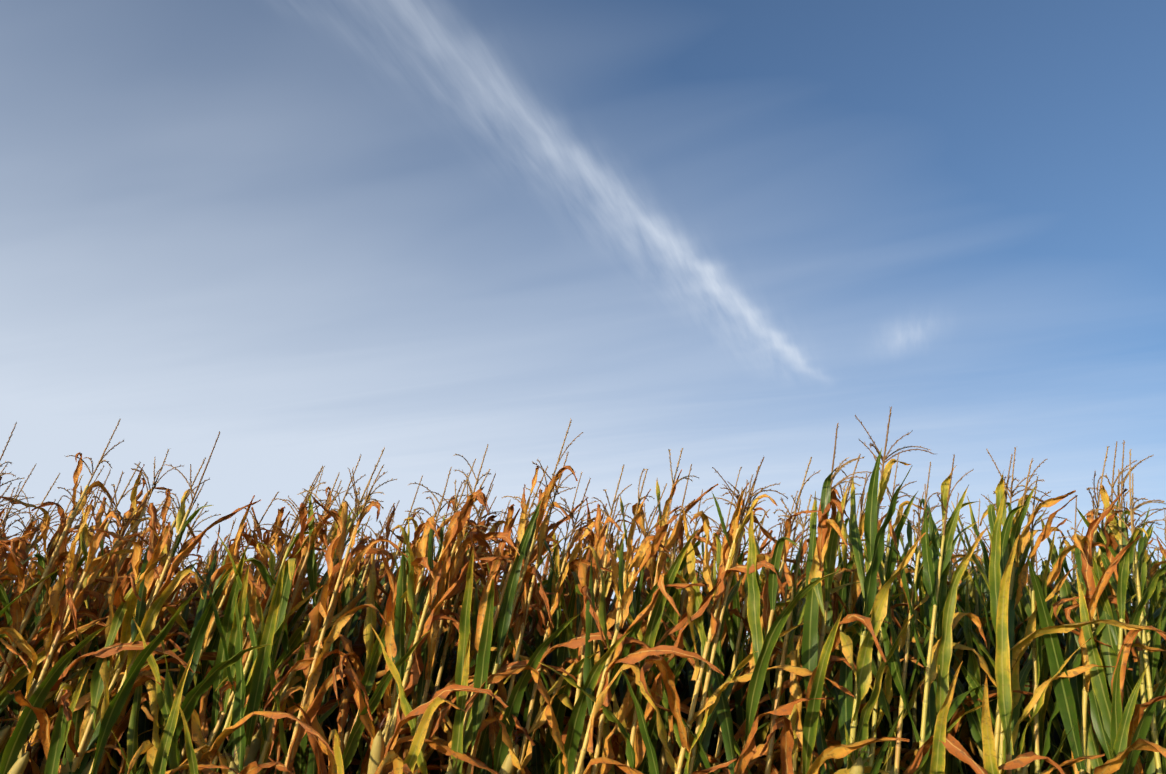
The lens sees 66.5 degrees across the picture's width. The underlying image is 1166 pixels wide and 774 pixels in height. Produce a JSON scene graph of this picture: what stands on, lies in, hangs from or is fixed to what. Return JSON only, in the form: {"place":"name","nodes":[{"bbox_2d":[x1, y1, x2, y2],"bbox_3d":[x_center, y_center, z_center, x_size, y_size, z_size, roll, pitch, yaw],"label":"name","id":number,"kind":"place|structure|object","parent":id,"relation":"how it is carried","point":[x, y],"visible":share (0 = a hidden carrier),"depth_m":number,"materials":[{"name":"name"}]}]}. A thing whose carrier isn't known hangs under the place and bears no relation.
{"place":"outdoors","nodes":[
{"label":"outdoors","id":0,"kind":"place"},
{"bbox_2d":[0,0,1165,644],"label":"sky","id":1,"kind":"structure","parent":0,"point":[311,235],"materials":[{"name":"blue"}]},
{"label":"ground","id":2,"kind":"structure","parent":0,"visible":0},
{"bbox_2d":[0,481,60,720],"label":"corn","id":3,"kind":"object","parent":2,"relation":"on","point":[3,550],"visible":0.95,"depth_m":3.73,"materials":[{"name":"brown plant"}]},
{"bbox_2d":[0,475,96,755],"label":"corn","id":4,"kind":"object","parent":2,"relation":"on","point":[22,553],"visible":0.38,"depth_m":4.25,"materials":[{"name":"brown plant"}]},
{"bbox_2d":[0,465,104,723],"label":"corn","id":5,"kind":"object","parent":2,"relation":"on","point":[15,578],"visible":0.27,"depth_m":4.18,"materials":[{"name":"brown plant"}]},
{"bbox_2d":[0,552,105,702],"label":"corn","id":6,"kind":"object","parent":2,"relation":"on","point":[11,681],"visible":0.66,"depth_m":3.85,"materials":[{"name":"brown plant"}]},
{"bbox_2d":[0,508,143,764],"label":"corn","id":7,"kind":"object","parent":2,"relation":"on","point":[23,689],"visible":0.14,"depth_m":4.30,"materials":[{"name":"brown plant"}]},
{"bbox_2d":[0,469,144,768],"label":"corn","id":8,"kind":"object","parent":2,"relation":"on","point":[5,601],"visible":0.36,"depth_m":4.18,"materials":[{"name":"brown plant"}]},
{"bbox_2d":[0,419,182,746],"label":"corn","id":9,"kind":"object","parent":2,"relation":"on","point":[15,569],"visible":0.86,"depth_m":3.84,"materials":[{"name":"brown plant"}]},
{"bbox_2d":[1,448,183,773],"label":"corn","id":10,"kind":"object","parent":2,"relation":"on","point":[91,644],"visible":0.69,"depth_m":4.19,"materials":[{"name":"brown plant"}]},
{"bbox_2d":[0,486,186,752],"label":"corn","id":11,"kind":"object","parent":2,"relation":"on","point":[50,697],"visible":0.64,"depth_m":3.99,"materials":[{"name":"brown plant"}]},
{"bbox_2d":[0,462,193,773],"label":"corn","id":12,"kind":"object","parent":2,"relation":"on","point":[14,757],"visible":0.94,"depth_m":3.60,"materials":[{"name":"orange plant"}]},
{"bbox_2d":[0,470,199,773],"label":"corn","id":13,"kind":"object","parent":2,"relation":"on","point":[21,643],"visible":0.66,"depth_m":3.79,"materials":[{"name":"orange plant"}]},
{"bbox_2d":[27,498,178,773],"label":"corn","id":14,"kind":"object","parent":2,"relation":"on","point":[103,587],"visible":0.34,"depth_m":4.27,"materials":[{"name":"brown plant"}]},
{"bbox_2d":[7,483,203,773],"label":"corn","id":15,"kind":"object","parent":2,"relation":"on","point":[127,609],"visible":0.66,"depth_m":3.65,"materials":[{"name":"yellow plant"}]},
{"bbox_2d":[24,502,220,773],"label":"corn","id":16,"kind":"object","parent":2,"relation":"on","point":[120,726],"visible":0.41,"depth_m":3.95,"materials":[{"name":"brown plant"}]},
{"bbox_2d":[44,457,216,773],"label":"corn","id":17,"kind":"object","parent":2,"relation":"on","point":[64,715],"visible":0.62,"depth_m":3.57,"materials":[{"name":"orange plant"}]},
{"bbox_2d":[59,431,260,773],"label":"corn","id":18,"kind":"object","parent":2,"relation":"on","point":[145,620],"visible":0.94,"depth_m":3.68,"materials":[{"name":"green plant"}]},
{"bbox_2d":[111,524,259,773],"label":"corn","id":19,"kind":"object","parent":2,"relation":"on","point":[143,722],"visible":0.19,"depth_m":4.24,"materials":[{"name":"green plant"}]},
{"bbox_2d":[111,492,278,773],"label":"corn","id":20,"kind":"object","parent":2,"relation":"on","point":[204,623],"visible":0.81,"depth_m":3.69,"materials":[{"name":"green plant"}]},
{"bbox_2d":[68,516,331,773],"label":"corn","id":21,"kind":"object","parent":2,"relation":"on","point":[181,622],"visible":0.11,"depth_m":4.04,"materials":[{"name":"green plant"}]},
{"bbox_2d":[109,522,294,773],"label":"corn","id":22,"kind":"object","parent":2,"relation":"on","point":[213,641],"visible":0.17,"depth_m":4.06,"materials":[{"name":"green plant"}]},
{"bbox_2d":[111,466,338,773],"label":"corn","id":23,"kind":"object","parent":2,"relation":"on","point":[169,688],"visible":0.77,"depth_m":3.65,"materials":[{"name":"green plant"}]},
{"bbox_2d":[127,472,324,773],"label":"corn","id":24,"kind":"object","parent":2,"relation":"on","point":[147,745],"visible":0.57,"depth_m":3.72,"materials":[{"name":"green plant"}]},
{"bbox_2d":[152,487,342,773],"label":"corn","id":25,"kind":"object","parent":2,"relation":"on","point":[160,762],"visible":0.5,"depth_m":3.49,"materials":[{"name":"green plant"}]},
{"bbox_2d":[138,466,359,773],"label":"corn","id":26,"kind":"object","parent":2,"relation":"on","point":[296,637],"visible":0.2,"depth_m":4.07,"materials":[{"name":"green plant"}]},
{"bbox_2d":[141,480,360,773],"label":"corn","id":27,"kind":"object","parent":2,"relation":"on","point":[355,761],"visible":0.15,"depth_m":4.10,"materials":[{"name":"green plant"}]},
{"bbox_2d":[179,448,384,773],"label":"corn","id":28,"kind":"object","parent":2,"relation":"on","point":[237,756],"visible":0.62,"depth_m":3.65,"materials":[{"name":"green plant"}]},
{"bbox_2d":[171,464,408,773],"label":"corn","id":29,"kind":"object","parent":2,"relation":"on","point":[338,579],"visible":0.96,"depth_m":3.64,"materials":[{"name":"orange plant"}]},
{"bbox_2d":[215,453,386,773],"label":"corn","id":30,"kind":"object","parent":2,"relation":"on","point":[359,648],"visible":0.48,"depth_m":4.17,"materials":[{"name":"brown plant"}]},
{"bbox_2d":[237,472,385,773],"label":"corn","id":31,"kind":"object","parent":2,"relation":"on","point":[285,598],"visible":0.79,"depth_m":3.63,"materials":[{"name":"green plant"}]},
{"bbox_2d":[245,514,391,773],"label":"corn","id":32,"kind":"object","parent":2,"relation":"on","point":[345,597],"visible":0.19,"depth_m":4.28,"materials":[{"name":"green plant"}]},
{"bbox_2d":[253,475,423,762],"bbox_3d":[-1.123,1.604,4.001,0.473,2.687,1.165,-11,-26,24],"label":"corn","id":33,"kind":"object","parent":2,"relation":"on","point":[360,639],"visible":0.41,"depth_m":4.37,"materials":[{"name":"green plant"}]},
{"bbox_2d":[292,503,394,773],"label":"corn","id":34,"kind":"object","parent":2,"relation":"on","point":[300,759],"visible":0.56,"depth_m":4.06,"materials":[{"name":"green plant"}]},
{"bbox_2d":[324,500,413,772],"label":"corn","id":35,"kind":"object","parent":2,"relation":"on","point":[333,716],"visible":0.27,"depth_m":5.10,"materials":[{"name":"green plant"}]},
{"bbox_2d":[306,496,452,773],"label":"corn","id":36,"kind":"object","parent":2,"relation":"on","point":[374,652],"visible":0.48,"depth_m":3.67,"materials":[{"name":"green plant"}]},
{"bbox_2d":[263,468,507,773],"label":"corn","id":37,"kind":"object","parent":2,"relation":"on","point":[314,743],"visible":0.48,"depth_m":3.69,"materials":[{"name":"orange plant"}]},
{"bbox_2d":[260,458,513,773],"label":"corn","id":38,"kind":"object","parent":2,"relation":"on","point":[410,679],"visible":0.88,"depth_m":3.60,"materials":[{"name":"orange plant"}]},
{"bbox_2d":[289,535,484,764],"bbox_3d":[-0.823,1.779,4.018,0.450,2.377,1.099,-18,-29,36],"label":"corn","id":39,"kind":"object","parent":2,"relation":"on","point":[353,707],"visible":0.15,"depth_m":4.10,"materials":[{"name":"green plant"}]},
{"bbox_2d":[328,467,508,773],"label":"corn","id":40,"kind":"object","parent":2,"relation":"on","point":[419,564],"visible":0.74,"depth_m":3.58,"materials":[{"name":"orange plant"}]},
{"bbox_2d":[333,498,507,773],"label":"corn","id":41,"kind":"object","parent":2,"relation":"on","point":[363,767],"visible":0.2,"depth_m":3.71,"materials":[{"name":"green plant"}]},
{"bbox_2d":[340,496,513,771],"bbox_3d":[-0.742,1.650,3.811,0.733,2.481,1.204,-3,-25,12],"label":"corn","id":42,"kind":"object","parent":2,"relation":"on","point":[362,671],"visible":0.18,"depth_m":3.92,"materials":[{"name":"brown plant"}]},
{"bbox_2d":[348,473,556,773],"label":"corn","id":43,"kind":"object","parent":2,"relation":"on","point":[451,625],"visible":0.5,"depth_m":4.00,"materials":[{"name":"brown plant"}]},
{"bbox_2d":[407,484,501,773],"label":"corn","id":44,"kind":"object","parent":2,"relation":"on","point":[436,671],"visible":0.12,"depth_m":4.39,"materials":[{"name":"green plant"}]},
{"bbox_2d":[362,507,568,773],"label":"corn","id":45,"kind":"object","parent":2,"relation":"on","point":[474,626],"visible":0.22,"depth_m":4.13,"materials":[{"name":"green plant"}]},
{"bbox_2d":[370,465,561,773],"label":"corn","id":46,"kind":"object","parent":2,"relation":"on","point":[406,708],"visible":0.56,"depth_m":3.53,"materials":[{"name":"green plant"}]},
{"bbox_2d":[402,444,581,773],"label":"corn","id":47,"kind":"object","parent":2,"relation":"on","point":[427,726],"visible":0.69,"depth_m":3.74,"materials":[{"name":"orange plant"}]},
{"bbox_2d":[435,417,582,773],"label":"corn","id":48,"kind":"object","parent":2,"relation":"on","point":[526,548],"visible":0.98,"depth_m":3.63,"materials":[{"name":"green plant"}]},
{"bbox_2d":[473,492,557,773],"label":"corn","id":49,"kind":"object","parent":2,"relation":"on","point":[499,716],"visible":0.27,"depth_m":3.75,"materials":[{"name":"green plant"}]},
{"bbox_2d":[439,478,630,772],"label":"corn","id":50,"kind":"object","parent":2,"relation":"on","point":[493,655],"visible":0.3,"depth_m":4.17,"materials":[{"name":"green plant"}]},
{"bbox_2d":[444,513,641,773],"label":"corn","id":51,"kind":"object","parent":2,"relation":"on","point":[556,617],"visible":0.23,"depth_m":4.26,"materials":[{"name":"green plant"}]},
{"bbox_2d":[437,478,650,773],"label":"corn","id":52,"kind":"object","parent":2,"relation":"on","point":[540,719],"visible":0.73,"depth_m":3.77,"materials":[{"name":"orange plant"}]},
{"bbox_2d":[508,471,597,771],"bbox_3d":[-0.142,1.752,4.334,0.484,2.705,1.147,-7,-25,23],"label":"corn","id":53,"kind":"object","parent":2,"relation":"on","point":[538,638],"visible":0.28,"depth_m":4.53,"materials":[{"name":"orange plant"}]},
{"bbox_2d":[520,522,612,771],"bbox_3d":[-0.145,1.742,4.073,0.662,2.494,1.247,1,-23,-2],"label":"corn","id":54,"kind":"object","parent":2,"relation":"on","point":[567,660],"visible":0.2,"depth_m":4.20,"materials":[{"name":"orange plant"}]},
{"bbox_2d":[526,511,612,773],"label":"corn","id":55,"kind":"object","parent":2,"relation":"on","point":[576,604],"visible":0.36,"depth_m":4.00,"materials":[{"name":"green plant"}]},
{"bbox_2d":[479,451,660,773],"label":"corn","id":56,"kind":"object","parent":2,"relation":"on","point":[503,764],"visible":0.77,"depth_m":3.56,"materials":[{"name":"orange plant"}]},
{"bbox_2d":[464,483,708,773],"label":"corn","id":57,"kind":"object","parent":2,"relation":"on","point":[627,595],"visible":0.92,"depth_m":3.50,"materials":[{"name":"orange plant"}]},
{"bbox_2d":[499,496,699,773],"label":"corn","id":58,"kind":"object","parent":2,"relation":"on","point":[610,623],"visible":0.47,"depth_m":3.91,"materials":[{"name":"orange plant"}]},
{"bbox_2d":[507,469,716,773],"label":"corn","id":59,"kind":"object","parent":2,"relation":"on","point":[627,705],"visible":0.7,"depth_m":3.60,"materials":[{"name":"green plant"}]},
{"bbox_2d":[542,464,714,773],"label":"corn","id":60,"kind":"object","parent":2,"relation":"on","point":[653,736],"visible":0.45,"depth_m":3.93,"materials":[{"name":"orange plant"}]},
{"bbox_2d":[554,465,723,773],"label":"corn","id":61,"kind":"object","parent":2,"relation":"on","point":[572,733],"visible":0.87,"depth_m":3.46,"materials":[{"name":"orange plant"}]},
{"bbox_2d":[587,497,702,773],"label":"corn","id":62,"kind":"object","parent":2,"relation":"on","point":[621,759],"visible":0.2,"depth_m":4.04,"materials":[{"name":"orange plant"}]},
{"bbox_2d":[599,506,702,769],"bbox_3d":[0.159,1.688,3.906,0.638,2.470,1.035,5,-21,-8],"label":"corn","id":63,"kind":"object","parent":2,"relation":"on","point":[651,675],"visible":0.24,"depth_m":4.14,"materials":[{"name":"orange plant"}]},
{"bbox_2d":[594,448,736,773],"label":"corn","id":64,"kind":"object","parent":2,"relation":"on","point":[652,628],"visible":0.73,"depth_m":3.55,"materials":[{"name":"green plant"}]},
{"bbox_2d":[538,457,854,773],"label":"corn","id":65,"kind":"object","parent":2,"relation":"on","point":[712,702],"visible":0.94,"depth_m":3.44,"materials":[{"name":"orange plant"}]},
{"bbox_2d":[622,466,780,773],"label":"corn","id":66,"kind":"object","parent":2,"relation":"on","point":[668,678],"visible":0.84,"depth_m":3.48,"materials":[{"name":"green plant"}]},
{"bbox_2d":[617,467,805,773],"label":"corn","id":67,"kind":"object","parent":2,"relation":"on","point":[689,640],"visible":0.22,"depth_m":4.50,"materials":[{"name":"green plant"}]},
{"bbox_2d":[655,489,771,773],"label":"corn","id":68,"kind":"object","parent":2,"relation":"on","point":[680,600],"visible":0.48,"depth_m":3.98,"materials":[{"name":"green plant"}]},
{"bbox_2d":[668,486,775,773],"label":"corn","id":69,"kind":"object","parent":2,"relation":"on","point":[690,671],"visible":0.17,"depth_m":4.14,"materials":[{"name":"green plant"}]},
{"bbox_2d":[609,509,850,773],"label":"corn","id":70,"kind":"object","parent":2,"relation":"on","point":[720,660],"visible":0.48,"depth_m":3.69,"materials":[{"name":"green plant"}]},
{"bbox_2d":[661,479,827,771],"bbox_3d":[0.561,1.673,4.044,1.290,2.595,0.472,-11,-26,25],"label":"corn","id":71,"kind":"object","parent":2,"relation":"on","point":[737,686],"visible":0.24,"depth_m":4.21,"materials":[{"name":"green plant"}]},
{"bbox_2d":[681,499,828,773],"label":"corn","id":72,"kind":"object","parent":2,"relation":"on","point":[687,700],"visible":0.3,"depth_m":4.04,"materials":[{"name":"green plant"}]},
{"bbox_2d":[684,457,837,773],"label":"corn","id":73,"kind":"object","parent":2,"relation":"on","point":[760,659],"visible":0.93,"depth_m":3.46,"materials":[{"name":"green plant"}]},
{"bbox_2d":[646,494,879,773],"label":"corn","id":74,"kind":"object","parent":2,"relation":"on","point":[788,639],"visible":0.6,"depth_m":3.65,"materials":[{"name":"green plant"}]},
{"bbox_2d":[749,520,798,773],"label":"corn","id":75,"kind":"object","parent":2,"relation":"on","point":[760,737],"visible":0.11,"depth_m":4.39,"materials":[{"name":"green plant"}]},
{"bbox_2d":[732,491,837,773],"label":"corn","id":76,"kind":"object","parent":2,"relation":"on","point":[740,711],"visible":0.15,"depth_m":4.12,"materials":[{"name":"green plant"}]},
{"bbox_2d":[760,454,886,773],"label":"corn","id":77,"kind":"object","parent":2,"relation":"on","point":[786,738],"visible":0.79,"depth_m":3.61,"materials":[{"name":"orange plant"}]},
{"bbox_2d":[728,518,920,773],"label":"corn","id":78,"kind":"object","parent":2,"relation":"on","point":[901,652],"visible":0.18,"depth_m":3.99,"materials":[{"name":"green plant"}]},
{"bbox_2d":[740,423,909,773],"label":"corn","id":79,"kind":"object","parent":2,"relation":"on","point":[805,735],"visible":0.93,"depth_m":3.46,"materials":[{"name":"green plant"}]},
{"bbox_2d":[774,492,912,773],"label":"corn","id":80,"kind":"object","parent":2,"relation":"on","point":[835,606],"visible":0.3,"depth_m":4.04,"materials":[{"name":"green plant"}]},
{"bbox_2d":[807,473,926,771],"bbox_3d":[1.155,1.616,3.848,0.616,2.546,1.358,1,-23,-2],"label":"corn","id":81,"kind":"object","parent":2,"relation":"on","point":[854,593],"visible":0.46,"depth_m":4.09,"materials":[{"name":"green plant"}]},
{"bbox_2d":[782,454,959,773],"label":"corn","id":82,"kind":"object","parent":2,"relation":"on","point":[889,559],"visible":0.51,"depth_m":3.77,"materials":[{"name":"green plant"}]},
{"bbox_2d":[816,407,933,773],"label":"corn","id":83,"kind":"object","parent":2,"relation":"on","point":[848,706],"visible":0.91,"depth_m":3.50,"materials":[{"name":"green plant"}]},
{"bbox_2d":[775,462,998,773],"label":"corn","id":84,"kind":"object","parent":2,"relation":"on","point":[954,746],"visible":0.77,"depth_m":3.55,"materials":[{"name":"green plant"}]},
{"bbox_2d":[831,491,989,773],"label":"corn","id":85,"kind":"object","parent":2,"relation":"on","point":[884,729],"visible":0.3,"depth_m":4.15,"materials":[{"name":"green plant"}]},
{"bbox_2d":[830,493,1048,772],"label":"corn","id":86,"kind":"object","parent":2,"relation":"on","point":[959,652],"visible":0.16,"depth_m":4.18,"materials":[{"name":"green plant"}]},
{"bbox_2d":[852,526,1039,773],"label":"corn","id":87,"kind":"object","parent":2,"relation":"on","point":[915,744],"visible":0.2,"depth_m":4.13,"materials":[{"name":"green plant"}]},
{"bbox_2d":[833,454,1065,773],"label":"corn","id":88,"kind":"object","parent":2,"relation":"on","point":[933,586],"visible":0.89,"depth_m":3.56,"materials":[{"name":"green plant"}]},
{"bbox_2d":[902,499,996,773],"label":"corn","id":89,"kind":"object","parent":2,"relation":"on","point":[973,593],"visible":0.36,"depth_m":4.25,"materials":[{"name":"green plant"}]},
{"bbox_2d":[920,465,988,773],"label":"corn","id":90,"kind":"object","parent":2,"relation":"on","point":[942,692],"visible":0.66,"depth_m":3.58,"materials":[{"name":"green plant"}]},
{"bbox_2d":[890,484,1032,773],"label":"corn","id":91,"kind":"object","parent":2,"relation":"on","point":[951,766],"visible":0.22,"depth_m":3.99,"materials":[{"name":"green plant"}]},
{"bbox_2d":[875,454,1079,773],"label":"corn","id":92,"kind":"object","parent":2,"relation":"on","point":[1066,770],"visible":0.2,"depth_m":4.06,"materials":[{"name":"green plant"}]},
{"bbox_2d":[902,447,1090,773],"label":"corn","id":93,"kind":"object","parent":2,"relation":"on","point":[973,721],"visible":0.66,"depth_m":3.68,"materials":[{"name":"green plant"}]},
{"bbox_2d":[868,475,1146,773],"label":"corn","id":94,"kind":"object","parent":2,"relation":"on","point":[1052,577],"visible":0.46,"depth_m":3.68,"materials":[{"name":"green plant"}]},
{"bbox_2d":[981,471,1045,773],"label":"corn","id":95,"kind":"object","parent":2,"relation":"on","point":[1000,571],"visible":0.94,"depth_m":3.47,"materials":[{"name":"green plant"}]},
{"bbox_2d":[900,458,1165,773],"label":"corn","id":96,"kind":"object","parent":2,"relation":"on","point":[1016,648],"visible":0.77,"depth_m":3.70,"materials":[{"name":"green plant"}]},
{"bbox_2d":[1015,562,1085,773],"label":"corn","id":97,"kind":"object","parent":2,"relation":"on","point":[1045,663],"visible":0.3,"depth_m":3.91,"materials":[{"name":"green plant"}]},
{"bbox_2d":[1025,514,1165,773],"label":"corn","id":98,"kind":"object","parent":2,"relation":"on","point":[1057,726],"visible":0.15,"depth_m":4.00,"materials":[{"name":"green plant"}]},
{"bbox_2d":[1027,446,1165,773],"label":"corn","id":99,"kind":"object","parent":2,"relation":"on","point":[1072,698],"visible":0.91,"depth_m":3.56,"materials":[{"name":"green plant"}]},
{"bbox_2d":[1037,491,1165,773],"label":"corn","id":100,"kind":"object","parent":2,"relation":"on","point":[1145,647],"visible":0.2,"depth_m":3.95,"materials":[{"name":"green plant"}]},
{"bbox_2d":[1049,449,1165,773],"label":"corn","id":101,"kind":"object","parent":2,"relation":"on","point":[1160,768],"visible":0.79,"depth_m":3.62,"materials":[{"name":"green plant"}]},
{"bbox_2d":[1064,473,1165,773],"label":"corn","id":102,"kind":"object","parent":2,"relation":"on","point":[1139,711],"visible":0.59,"depth_m":3.62,"materials":[{"name":"green plant"}]},
{"bbox_2d":[1069,523,1165,773],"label":"corn","id":103,"kind":"object","parent":2,"relation":"on","point":[1109,657],"visible":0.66,"depth_m":3.51,"materials":[{"name":"green plant"}]},
{"bbox_2d":[1075,469,1165,773],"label":"corn","id":104,"kind":"object","parent":2,"relation":"on","point":[1113,718],"visible":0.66,"depth_m":3.58,"materials":[{"name":"green plant"}]},
{"bbox_2d":[1101,483,1165,764],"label":"corn","id":105,"kind":"object","parent":2,"relation":"on","point":[1154,596],"visible":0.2,"depth_m":3.75,"materials":[{"name":"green plant"}]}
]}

